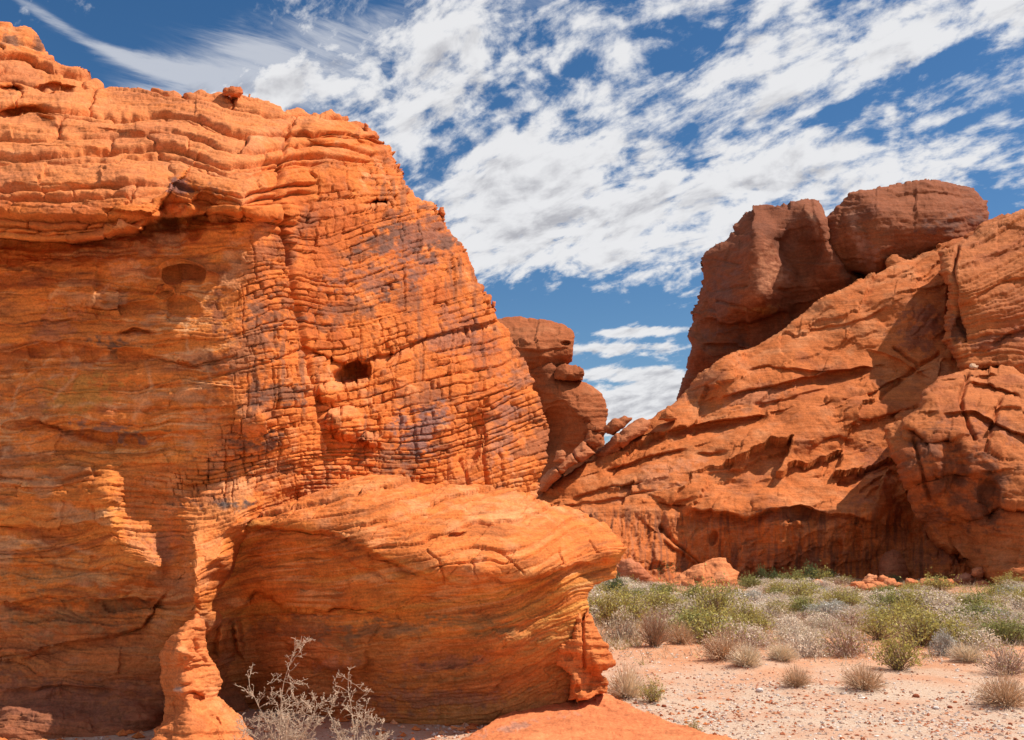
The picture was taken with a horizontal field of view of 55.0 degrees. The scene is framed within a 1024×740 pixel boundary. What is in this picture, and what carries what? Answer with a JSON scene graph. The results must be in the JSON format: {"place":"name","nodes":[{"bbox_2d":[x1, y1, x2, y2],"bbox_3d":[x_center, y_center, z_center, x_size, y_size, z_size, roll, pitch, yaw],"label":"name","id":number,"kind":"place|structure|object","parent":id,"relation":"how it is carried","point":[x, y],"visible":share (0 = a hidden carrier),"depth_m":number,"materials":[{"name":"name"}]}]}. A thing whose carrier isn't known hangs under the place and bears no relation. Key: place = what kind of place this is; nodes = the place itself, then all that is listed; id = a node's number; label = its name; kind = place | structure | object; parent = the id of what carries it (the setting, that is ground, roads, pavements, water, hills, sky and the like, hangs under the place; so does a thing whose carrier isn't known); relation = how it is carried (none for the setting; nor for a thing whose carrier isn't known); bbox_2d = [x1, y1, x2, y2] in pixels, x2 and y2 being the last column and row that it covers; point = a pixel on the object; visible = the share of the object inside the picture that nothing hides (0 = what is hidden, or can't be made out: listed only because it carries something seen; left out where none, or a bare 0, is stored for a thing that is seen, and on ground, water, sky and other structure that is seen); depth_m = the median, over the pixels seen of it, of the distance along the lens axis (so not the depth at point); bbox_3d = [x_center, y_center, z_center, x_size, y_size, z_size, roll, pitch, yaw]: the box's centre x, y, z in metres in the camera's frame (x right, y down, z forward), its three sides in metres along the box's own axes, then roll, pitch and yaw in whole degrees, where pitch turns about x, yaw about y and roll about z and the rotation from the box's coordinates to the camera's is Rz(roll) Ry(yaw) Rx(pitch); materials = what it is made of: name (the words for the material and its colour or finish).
{"place":"outdoors","nodes":[
{"label":"outdoors","id":0,"kind":"place"},
{"bbox_2d":[62,710,465,739],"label":"shaded gravel","id":1,"kind":"structure","parent":0,"point":[101,738],"depth_m":9.94,"materials":[{"name":"gravel"}]},
{"bbox_2d":[0,0,1023,443],"label":"sky","id":2,"kind":"structure","parent":0,"point":[585,158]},
{"bbox_2d":[39,578,1023,739],"bbox_3d":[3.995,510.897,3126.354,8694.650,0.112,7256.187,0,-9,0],"label":"ground","id":3,"kind":"structure","parent":0,"point":[936,670],"depth_m":11.77,"materials":[{"name":"sand"}]},
{"bbox_2d":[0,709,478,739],"bbox_3d":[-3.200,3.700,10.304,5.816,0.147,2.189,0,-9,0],"label":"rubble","id":4,"kind":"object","parent":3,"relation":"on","point":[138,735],"visible":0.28,"depth_m":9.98,"materials":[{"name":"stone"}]},
{"bbox_2d":[232,636,338,739],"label":"bare shrub","id":5,"kind":"object","parent":3,"relation":"on","point":[280,714],"visible":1,"depth_m":8.74,"materials":[{"name":"plant"}]},
{"bbox_2d":[324,666,393,739],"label":"bare shrub","id":6,"kind":"object","parent":3,"relation":"on","point":[336,731],"visible":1,"depth_m":8.67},
{"bbox_2d":[0,21,735,739],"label":"rock formation","id":7,"kind":"object","parent":3,"relation":"on","point":[268,393],"visible":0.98,"depth_m":10.88,"materials":[{"name":"orange stone"}]},
{"bbox_2d":[222,86,242,97],"bbox_3d":[-4.392,-4.379,15.438,0.312,0.314,0.452,4,-10,-23],"label":"perched stone","id":8,"kind":"object","parent":7,"relation":"on","point":[233,91],"visible":1,"depth_m":15.28,"materials":[{"name":"orange stone"}]},
{"bbox_2d":[497,316,607,495],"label":"rock tower","id":9,"kind":"structure","parent":3,"relation":"on","point":[574,408],"depth_m":56.35,"materials":[{"name":"stone"}]},
{"bbox_2d":[587,590,609,614],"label":"shrub","id":10,"kind":"object","parent":3,"relation":"on","point":[593,600],"visible":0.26,"depth_m":22.74,"materials":[{"name":"green plant"}]},
{"bbox_2d":[589,582,632,625],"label":"shrub","id":11,"kind":"object","parent":3,"relation":"on","point":[609,610],"visible":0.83,"depth_m":20.34,"materials":[{"name":"green plant"}]},
{"bbox_2d":[603,571,629,592],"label":"shrub","id":12,"kind":"object","parent":3,"relation":"on","point":[614,583],"visible":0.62,"depth_m":30.21,"materials":[{"name":"green plant"}]},
{"bbox_2d":[595,575,644,604],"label":"shrub","id":13,"kind":"object","parent":3,"relation":"on","point":[624,591],"visible":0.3,"depth_m":24.90,"materials":[{"name":"green plant"}]},
{"bbox_2d":[599,604,642,641],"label":"shrub","id":14,"kind":"object","parent":3,"relation":"on","point":[625,629],"visible":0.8,"depth_m":17.93,"materials":[{"name":"beige plant"}]},
{"bbox_2d":[605,657,648,698],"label":"shrub","id":15,"kind":"object","parent":3,"relation":"on","point":[624,685],"visible":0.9,"depth_m":11.68,"materials":[{"name":"beige plant"}]},
{"bbox_2d":[595,579,662,621],"bbox_3d":[2.605,5.112,21.671,1.625,0.999,1.431,-9,-13,43],"label":"shrub","id":16,"kind":"object","parent":3,"relation":"on","point":[634,610],"visible":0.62,"depth_m":21.54,"materials":[{"name":"green plant"}]},
{"bbox_2d":[616,558,653,583],"bbox_3d":[4.597,7.733,37.335,1.490,1.166,1.958,0,-9,0],"label":"boulder","id":17,"kind":"object","parent":3,"relation":"on","point":[627,567],"visible":0.59,"depth_m":36.65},
{"bbox_2d":[637,673,668,702],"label":"shrub","id":18,"kind":"object","parent":3,"relation":"on","point":[654,693],"visible":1,"depth_m":11.45,"materials":[{"name":"green plant"}]},
{"bbox_2d":[633,604,677,646],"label":"shrub","id":19,"kind":"object","parent":3,"relation":"on","point":[649,630],"visible":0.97,"depth_m":16.86,"materials":[{"name":"brown plant"}]},
{"bbox_2d":[636,577,687,612],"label":"shrub","id":20,"kind":"object","parent":3,"relation":"on","point":[667,599],"visible":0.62,"depth_m":23.92,"materials":[{"name":"green plant"}]},
{"bbox_2d":[647,602,685,620],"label":"shrub","id":21,"kind":"object","parent":3,"relation":"on","point":[665,614],"visible":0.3,"depth_m":22.29,"materials":[{"name":"beige plant"}]},
{"bbox_2d":[649,581,684,595],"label":"shrub","id":22,"kind":"object","parent":3,"relation":"on","point":[665,586],"visible":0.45,"depth_m":28.71,"materials":[{"name":"green plant"}]},
{"bbox_2d":[607,686,740,739],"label":"fallen flakes","id":23,"kind":"object","parent":3,"relation":"on","point":[697,707],"visible":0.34,"depth_m":10.92,"materials":[{"name":"stone"}]},
{"bbox_2d":[665,619,700,644],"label":"shrub","id":24,"kind":"object","parent":3,"relation":"on","point":[679,638],"visible":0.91,"depth_m":17.12,"materials":[{"name":"brown plant"}]},
{"bbox_2d":[647,601,734,638],"bbox_3d":[3.501,4.688,18.349,1.652,0.727,1.473,5,-10,-27],"label":"shrub","id":25,"kind":"object","parent":3,"relation":"on","point":[687,618],"visible":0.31,"depth_m":18.36,"materials":[{"name":"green plant"}]},
{"bbox_2d":[678,576,711,599],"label":"shrub","id":26,"kind":"object","parent":3,"relation":"on","point":[693,589],"visible":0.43,"depth_m":27.05,"materials":[{"name":"green plant"}]},
{"bbox_2d":[674,596,724,628],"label":"shrub","id":27,"kind":"object","parent":3,"relation":"on","point":[699,607],"visible":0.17,"depth_m":19.23,"materials":[{"name":"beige plant"}]},
{"bbox_2d":[666,557,738,587],"bbox_3d":[7.028,7.598,36.369,2.893,1.291,3.360,0,-9,0],"label":"boulder","id":28,"kind":"object","parent":3,"relation":"on","point":[715,568],"visible":0.62,"depth_m":35.73,"materials":[{"name":"stone"}]},
{"bbox_2d":[668,596,757,643],"bbox_3d":[3.624,4.489,17.624,1.578,0.895,1.662,9,-13,-43],"label":"shrub","id":29,"kind":"object","parent":3,"relation":"on","point":[710,622],"visible":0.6,"depth_m":17.55,"materials":[{"name":"green plant"}]},
{"bbox_2d":[680,563,748,615],"bbox_3d":[4.665,5.150,22.834,1.577,1.329,1.803,-6,-11,31],"label":"shrub","id":30,"kind":"object","parent":3,"relation":"on","point":[714,600],"visible":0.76,"depth_m":22.71,"materials":[{"name":"green plant"}]},
{"bbox_2d":[698,624,748,660],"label":"shrub","id":31,"kind":"object","parent":3,"relation":"on","point":[717,651],"visible":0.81,"depth_m":15.19,"materials":[{"name":"brown plant"}]},
{"bbox_2d":[700,614,777,649],"bbox_3d":[3.909,4.524,16.961,1.355,0.620,1.504,-1,-9,6],"label":"shrub","id":32,"kind":"object","parent":3,"relation":"on","point":[748,635],"visible":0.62,"depth_m":16.89,"materials":[{"name":"beige plant"}]},
{"bbox_2d":[718,595,767,616],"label":"shrub","id":33,"kind":"object","parent":3,"relation":"on","point":[745,606],"visible":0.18,"depth_m":22.41,"materials":[{"name":"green plant"}]},
{"bbox_2d":[721,633,765,667],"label":"shrub","id":34,"kind":"object","parent":3,"relation":"on","point":[748,657],"visible":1,"depth_m":14.39,"materials":[{"name":"beige plant"}]},
{"bbox_2d":[718,590,770,624],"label":"shrub","id":35,"kind":"object","parent":3,"relation":"on","point":[744,611],"visible":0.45,"depth_m":20.06,"materials":[{"name":"green plant"}]},
{"bbox_2d":[737,572,766,587],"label":"shrub","id":36,"kind":"object","parent":3,"relation":"on","point":[751,582],"visible":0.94,"depth_m":33.85,"materials":[{"name":"green plant"}]},
{"bbox_2d":[728,604,776,631],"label":"shrub","id":37,"kind":"object","parent":3,"relation":"on","point":[764,621],"visible":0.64,"depth_m":19.11,"materials":[{"name":"green plant"}]},
{"bbox_2d":[745,601,789,620],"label":"shrub","id":38,"kind":"object","parent":3,"relation":"on","point":[773,614],"visible":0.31,"depth_m":21.79,"materials":[{"name":"beige plant"}]},
{"bbox_2d":[747,594,791,610],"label":"shrub","id":39,"kind":"object","parent":3,"relation":"on","point":[770,599],"visible":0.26,"depth_m":24.75,"materials":[{"name":"beige plant"}]},
{"bbox_2d":[759,579,791,591],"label":"shrub","id":40,"kind":"object","parent":3,"relation":"on","point":[773,586],"visible":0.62,"depth_m":31.57,"materials":[{"name":"green plant"}]},
{"bbox_2d":[761,595,796,617],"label":"shrub","id":41,"kind":"object","parent":3,"relation":"on","point":[781,608],"visible":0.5,"depth_m":22.97,"materials":[{"name":"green plant"}]},
{"bbox_2d":[536,209,1023,586],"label":"sandstone cliff","id":42,"kind":"structure","parent":3,"relation":"on","point":[859,428],"depth_m":44.02,"materials":[{"name":"stone"}]},
{"bbox_2d":[539,441,594,491],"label":"leaning slab","id":43,"kind":"structure","parent":42,"relation":"on","point":[582,451],"depth_m":43.39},
{"bbox_2d":[553,450,565,462],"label":"loose block","id":44,"kind":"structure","parent":43,"relation":"on","point":[560,455],"depth_m":43.30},
{"bbox_2d":[584,430,601,449],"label":"loose block","id":45,"kind":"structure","parent":43,"relation":"on","point":[593,440],"depth_m":44.82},
{"bbox_2d":[593,418,650,456],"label":"leaning slab","id":46,"kind":"structure","parent":42,"relation":"on","point":[623,438],"depth_m":45.45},
{"bbox_2d":[603,416,631,434],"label":"loose block","id":47,"kind":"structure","parent":46,"relation":"on","point":[613,426],"depth_m":45.98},
{"bbox_2d":[658,409,676,421],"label":"round stone","id":48,"kind":"object","parent":42,"relation":"on","point":[667,415],"visible":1,"depth_m":46.59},
{"bbox_2d":[676,198,852,399],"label":"balanced boulder","id":49,"kind":"object","parent":42,"relation":"on","point":[768,271],"visible":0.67,"depth_m":61.79,"materials":[{"name":"stone"}]},
{"bbox_2d":[885,254,907,267],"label":"wedged rock","id":50,"kind":"object","parent":42,"relation":"on","point":[892,259],"visible":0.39,"depth_m":57.80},
{"bbox_2d":[827,178,988,281],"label":"balanced boulder","id":51,"kind":"object","parent":42,"relation":"on","point":[871,231],"visible":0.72,"depth_m":60.25,"materials":[{"name":"stone"}]},
{"bbox_2d":[762,638,802,660],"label":"shrub","id":52,"kind":"object","parent":3,"relation":"on","point":[787,653],"visible":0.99,"depth_m":14.92,"materials":[{"name":"beige plant"}]},
{"bbox_2d":[762,613,805,629],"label":"shrub","id":53,"kind":"object","parent":3,"relation":"on","point":[778,621],"visible":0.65,"depth_m":19.93,"materials":[{"name":"beige plant"}]},
{"bbox_2d":[771,620,813,634],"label":"shrub","id":54,"kind":"object","parent":3,"relation":"on","point":[792,627],"visible":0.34,"depth_m":18.96,"materials":[{"name":"beige plant"}]},
{"bbox_2d":[774,565,811,581],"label":"shrub","id":55,"kind":"object","parent":3,"relation":"on","point":[793,574],"visible":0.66,"depth_m":36.76,"materials":[{"name":"green plant"}]},
{"bbox_2d":[769,625,822,645],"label":"shrub","id":56,"kind":"object","parent":3,"relation":"on","point":[786,629],"visible":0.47,"depth_m":17.69,"materials":[{"name":"beige plant"}]},
{"bbox_2d":[776,662,817,687],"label":"shrub","id":57,"kind":"object","parent":3,"relation":"on","point":[791,679],"visible":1,"depth_m":12.43,"materials":[{"name":"beige plant"}]},
{"bbox_2d":[778,593,819,617],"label":"shrub","id":58,"kind":"object","parent":3,"relation":"on","point":[798,605],"visible":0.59,"depth_m":22.89,"materials":[{"name":"green plant"}]},
{"bbox_2d":[777,629,832,658],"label":"shrub","id":59,"kind":"object","parent":3,"relation":"on","point":[804,649],"visible":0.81,"depth_m":15.89,"materials":[{"name":"beige plant"}]},
{"bbox_2d":[777,569,832,597],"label":"shrub","id":60,"kind":"object","parent":3,"relation":"on","point":[803,588],"visible":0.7,"depth_m":27.92,"materials":[{"name":"green plant"}]},
{"bbox_2d":[787,607,825,621],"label":"shrub","id":61,"kind":"object","parent":3,"relation":"on","point":[804,615],"visible":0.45,"depth_m":21.93,"materials":[{"name":"beige plant"}]},
{"bbox_2d":[800,558,823,579],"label":"shrub","id":62,"kind":"object","parent":3,"relation":"on","point":[814,576],"visible":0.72,"depth_m":37.59,"materials":[{"name":"green plant"}]},
{"bbox_2d":[796,577,838,589],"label":"shrub","id":63,"kind":"object","parent":3,"relation":"on","point":[822,581],"visible":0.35,"depth_m":33.58,"materials":[{"name":"beige plant"}]},
{"bbox_2d":[801,612,839,624],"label":"shrub","id":64,"kind":"object","parent":3,"relation":"on","point":[814,615],"visible":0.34,"depth_m":20.79,"materials":[{"name":"grey plant"}]},
{"bbox_2d":[800,565,845,580],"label":"shrub","id":65,"kind":"object","parent":3,"relation":"on","point":[824,574],"visible":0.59,"depth_m":37.40,"materials":[{"name":"green plant"}]},
{"bbox_2d":[799,599,853,618],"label":"shrub","id":66,"kind":"object","parent":3,"relation":"on","point":[823,606],"visible":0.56,"depth_m":22.31,"materials":[{"name":"grey plant"}]},
{"bbox_2d":[804,617,849,632],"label":"shrub","id":67,"kind":"object","parent":3,"relation":"on","point":[822,625],"visible":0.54,"depth_m":19.57,"materials":[{"name":"beige plant"}]},
{"bbox_2d":[815,578,856,606],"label":"shrub","id":68,"kind":"object","parent":3,"relation":"on","point":[837,593],"visible":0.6,"depth_m":25.60,"materials":[{"name":"green plant"}]},
{"bbox_2d":[814,615,877,658],"bbox_3d":[5.432,4.332,15.976,1.011,0.683,1.030,-4,-10,23],"label":"shrub","id":69,"kind":"object","parent":3,"relation":"on","point":[845,648],"visible":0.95,"depth_m":15.89,"materials":[{"name":"beige plant"}]},
{"bbox_2d":[817,608,876,628],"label":"shrub","id":70,"kind":"object","parent":3,"relation":"on","point":[852,618],"visible":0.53,"depth_m":20.32,"materials":[{"name":"beige plant"}]},
{"bbox_2d":[833,588,871,608],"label":"shrub","id":71,"kind":"object","parent":3,"relation":"on","point":[848,600],"visible":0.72,"depth_m":25.12,"materials":[{"name":"green plant"}]},
{"bbox_2d":[834,658,892,691],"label":"shrub","id":72,"kind":"object","parent":3,"relation":"on","point":[863,675],"visible":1,"depth_m":12.26,"materials":[{"name":"beige plant"}]},
{"bbox_2d":[854,602,902,639],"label":"shrub","id":73,"kind":"object","parent":3,"relation":"on","point":[873,631],"visible":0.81,"depth_m":18.08,"materials":[{"name":"green plant"}]},
{"bbox_2d":[859,589,903,602],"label":"shrub","id":74,"kind":"object","parent":3,"relation":"on","point":[872,593],"visible":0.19,"depth_m":26.23,"materials":[{"name":"beige plant"}]},
{"bbox_2d":[854,595,915,624],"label":"shrub","id":75,"kind":"object","parent":3,"relation":"on","point":[883,611],"visible":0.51,"depth_m":20.67,"materials":[{"name":"green plant"}]},
{"bbox_2d":[859,585,913,608],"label":"shrub","id":76,"kind":"object","parent":3,"relation":"on","point":[881,598],"visible":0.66,"depth_m":24.33,"materials":[{"name":"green plant"}]},
{"bbox_2d":[877,549,908,580],"bbox_3d":[15.740,8.319,40.707,1.264,1.809,3.021,-4,-10,22],"label":"leaning boulder","id":77,"kind":"object","parent":3,"relation":"on","point":[892,561],"visible":0.67,"depth_m":39.83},
{"bbox_2d":[863,625,929,670],"bbox_3d":[5.708,4.102,14.449,0.882,0.670,0.971,0,-9,0],"label":"shrub","id":78,"kind":"object","parent":3,"relation":"on","point":[900,658],"visible":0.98,"depth_m":14.41,"materials":[{"name":"green plant"}]},
{"bbox_2d":[873,583,944,610],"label":"shrub","id":79,"kind":"object","parent":3,"relation":"on","point":[911,597],"visible":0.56,"depth_m":24.16,"materials":[{"name":"beige plant"}]},
{"bbox_2d":[892,590,934,622],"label":"shrub","id":80,"kind":"object","parent":3,"relation":"on","point":[908,604],"visible":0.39,"depth_m":21.04,"materials":[{"name":"green plant"}]},
{"bbox_2d":[872,600,981,645],"bbox_3d":[7.342,4.488,17.410,1.726,0.844,1.673,-1,-9,7],"label":"shrub","id":81,"kind":"object","parent":3,"relation":"on","point":[922,628],"visible":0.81,"depth_m":17.26,"materials":[{"name":"green plant"}]},
{"bbox_2d":[911,567,967,591],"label":"shrub","id":82,"kind":"object","parent":3,"relation":"on","point":[940,583],"visible":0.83,"depth_m":32.12,"materials":[{"name":"green plant"}]},
{"bbox_2d":[914,591,966,611],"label":"shrub","id":83,"kind":"object","parent":3,"relation":"on","point":[945,601],"visible":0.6,"depth_m":23.86,"materials":[{"name":"beige plant"}]},
{"bbox_2d":[928,626,959,656],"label":"shrub","id":84,"kind":"object","parent":3,"relation":"on","point":[940,647],"visible":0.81,"depth_m":15.93,"materials":[{"name":"grey plant"}]},
{"bbox_2d":[919,609,987,648],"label":"shrub","id":85,"kind":"object","parent":3,"relation":"on","point":[958,629],"visible":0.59,"depth_m":16.75,"materials":[{"name":"green plant"}]},
{"bbox_2d":[924,602,983,620],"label":"shrub","id":86,"kind":"object","parent":3,"relation":"on","point":[947,608],"visible":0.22,"depth_m":21.62,"materials":[{"name":"beige plant"}]},
{"bbox_2d":[935,584,974,606],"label":"shrub","id":87,"kind":"object","parent":3,"relation":"on","point":[960,601],"visible":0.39,"depth_m":24.66,"materials":[{"name":"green plant"}]},
{"bbox_2d":[953,572,975,585],"bbox_3d":[16.837,7.840,36.608,0.800,0.623,1.593,-5,-11,29],"label":"boulder","id":88,"kind":"object","parent":3,"relation":"on","point":[965,577],"visible":0.66,"depth_m":36.20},
{"bbox_2d":[971,567,984,577],"bbox_3d":[17.315,7.526,36.488,0.483,0.426,0.938,-5,-11,30],"label":"boulder","id":89,"kind":"object","parent":88,"relation":"on","point":[978,572],"visible":1,"depth_m":36.20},
{"bbox_2d":[938,610,991,625],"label":"shrub","id":90,"kind":"object","parent":3,"relation":"on","point":[953,614],"visible":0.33,"depth_m":20.15,"materials":[{"name":"beige plant"}]},
{"bbox_2d":[944,638,994,661],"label":"shrub","id":91,"kind":"object","parent":3,"relation":"on","point":[969,655],"visible":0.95,"depth_m":14.95,"materials":[{"name":"beige plant"}]},
{"bbox_2d":[939,595,1011,620],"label":"shrub","id":92,"kind":"object","parent":3,"relation":"on","point":[975,609],"visible":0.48,"depth_m":20.81,"materials":[{"name":"beige plant"}]},
{"bbox_2d":[960,586,991,611],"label":"shrub","id":93,"kind":"object","parent":3,"relation":"on","point":[976,597],"visible":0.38,"depth_m":24.63,"materials":[{"name":"green plant"}]},
{"bbox_2d":[948,625,1014,651],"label":"shrub","id":94,"kind":"object","parent":3,"relation":"on","point":[981,632],"visible":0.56,"depth_m":16.61,"materials":[{"name":"beige plant"}]},
{"bbox_2d":[968,581,1009,600],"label":"shrub","id":95,"kind":"object","parent":3,"relation":"on","point":[989,592],"visible":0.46,"depth_m":27.02,"materials":[{"name":"green plant"}]},
{"bbox_2d":[964,615,1023,640],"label":"shrub","id":96,"kind":"object","parent":3,"relation":"on","point":[984,626],"visible":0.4,"depth_m":17.85,"materials":[{"name":"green plant"}]},
{"bbox_2d":[966,608,1023,628],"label":"shrub","id":97,"kind":"object","parent":3,"relation":"on","point":[995,617],"visible":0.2,"depth_m":19.53,"materials":[{"name":"beige plant"}]},
{"bbox_2d":[968,664,1023,708],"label":"shrub","id":98,"kind":"object","parent":3,"relation":"on","point":[1005,694],"visible":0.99,"depth_m":11.27,"materials":[{"name":"beige plant"}]},
{"bbox_2d":[973,635,1023,675],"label":"shrub","id":99,"kind":"object","parent":3,"relation":"on","point":[1013,667],"visible":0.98,"depth_m":13.83,"materials":[{"name":"beige plant"}]},
{"bbox_2d":[987,612,1023,644],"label":"shrub","id":100,"kind":"object","parent":3,"relation":"on","point":[1010,628],"visible":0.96,"depth_m":17.43,"materials":[{"name":"green plant"}]},
{"bbox_2d":[991,570,1022,584],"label":"shrub","id":101,"kind":"object","parent":3,"relation":"on","point":[1004,578],"visible":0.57,"depth_m":34.22,"materials":[{"name":"green plant"}]},
{"bbox_2d":[992,590,1023,612],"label":"shrub","id":102,"kind":"object","parent":3,"relation":"on","point":[1012,600],"visible":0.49,"depth_m":24.01,"materials":[{"name":"beige plant"}]},
{"bbox_2d":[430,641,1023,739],"bbox_3d":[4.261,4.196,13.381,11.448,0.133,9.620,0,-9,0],"label":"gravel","id":103,"kind":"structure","parent":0,"point":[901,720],"depth_m":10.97,"materials":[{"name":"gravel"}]},
{"bbox_2d":[588,579,1023,666],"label":"dry grass","id":104,"kind":"structure","parent":0,"point":[614,643],"depth_m":18.34,"materials":[{"name":"beige plant"}]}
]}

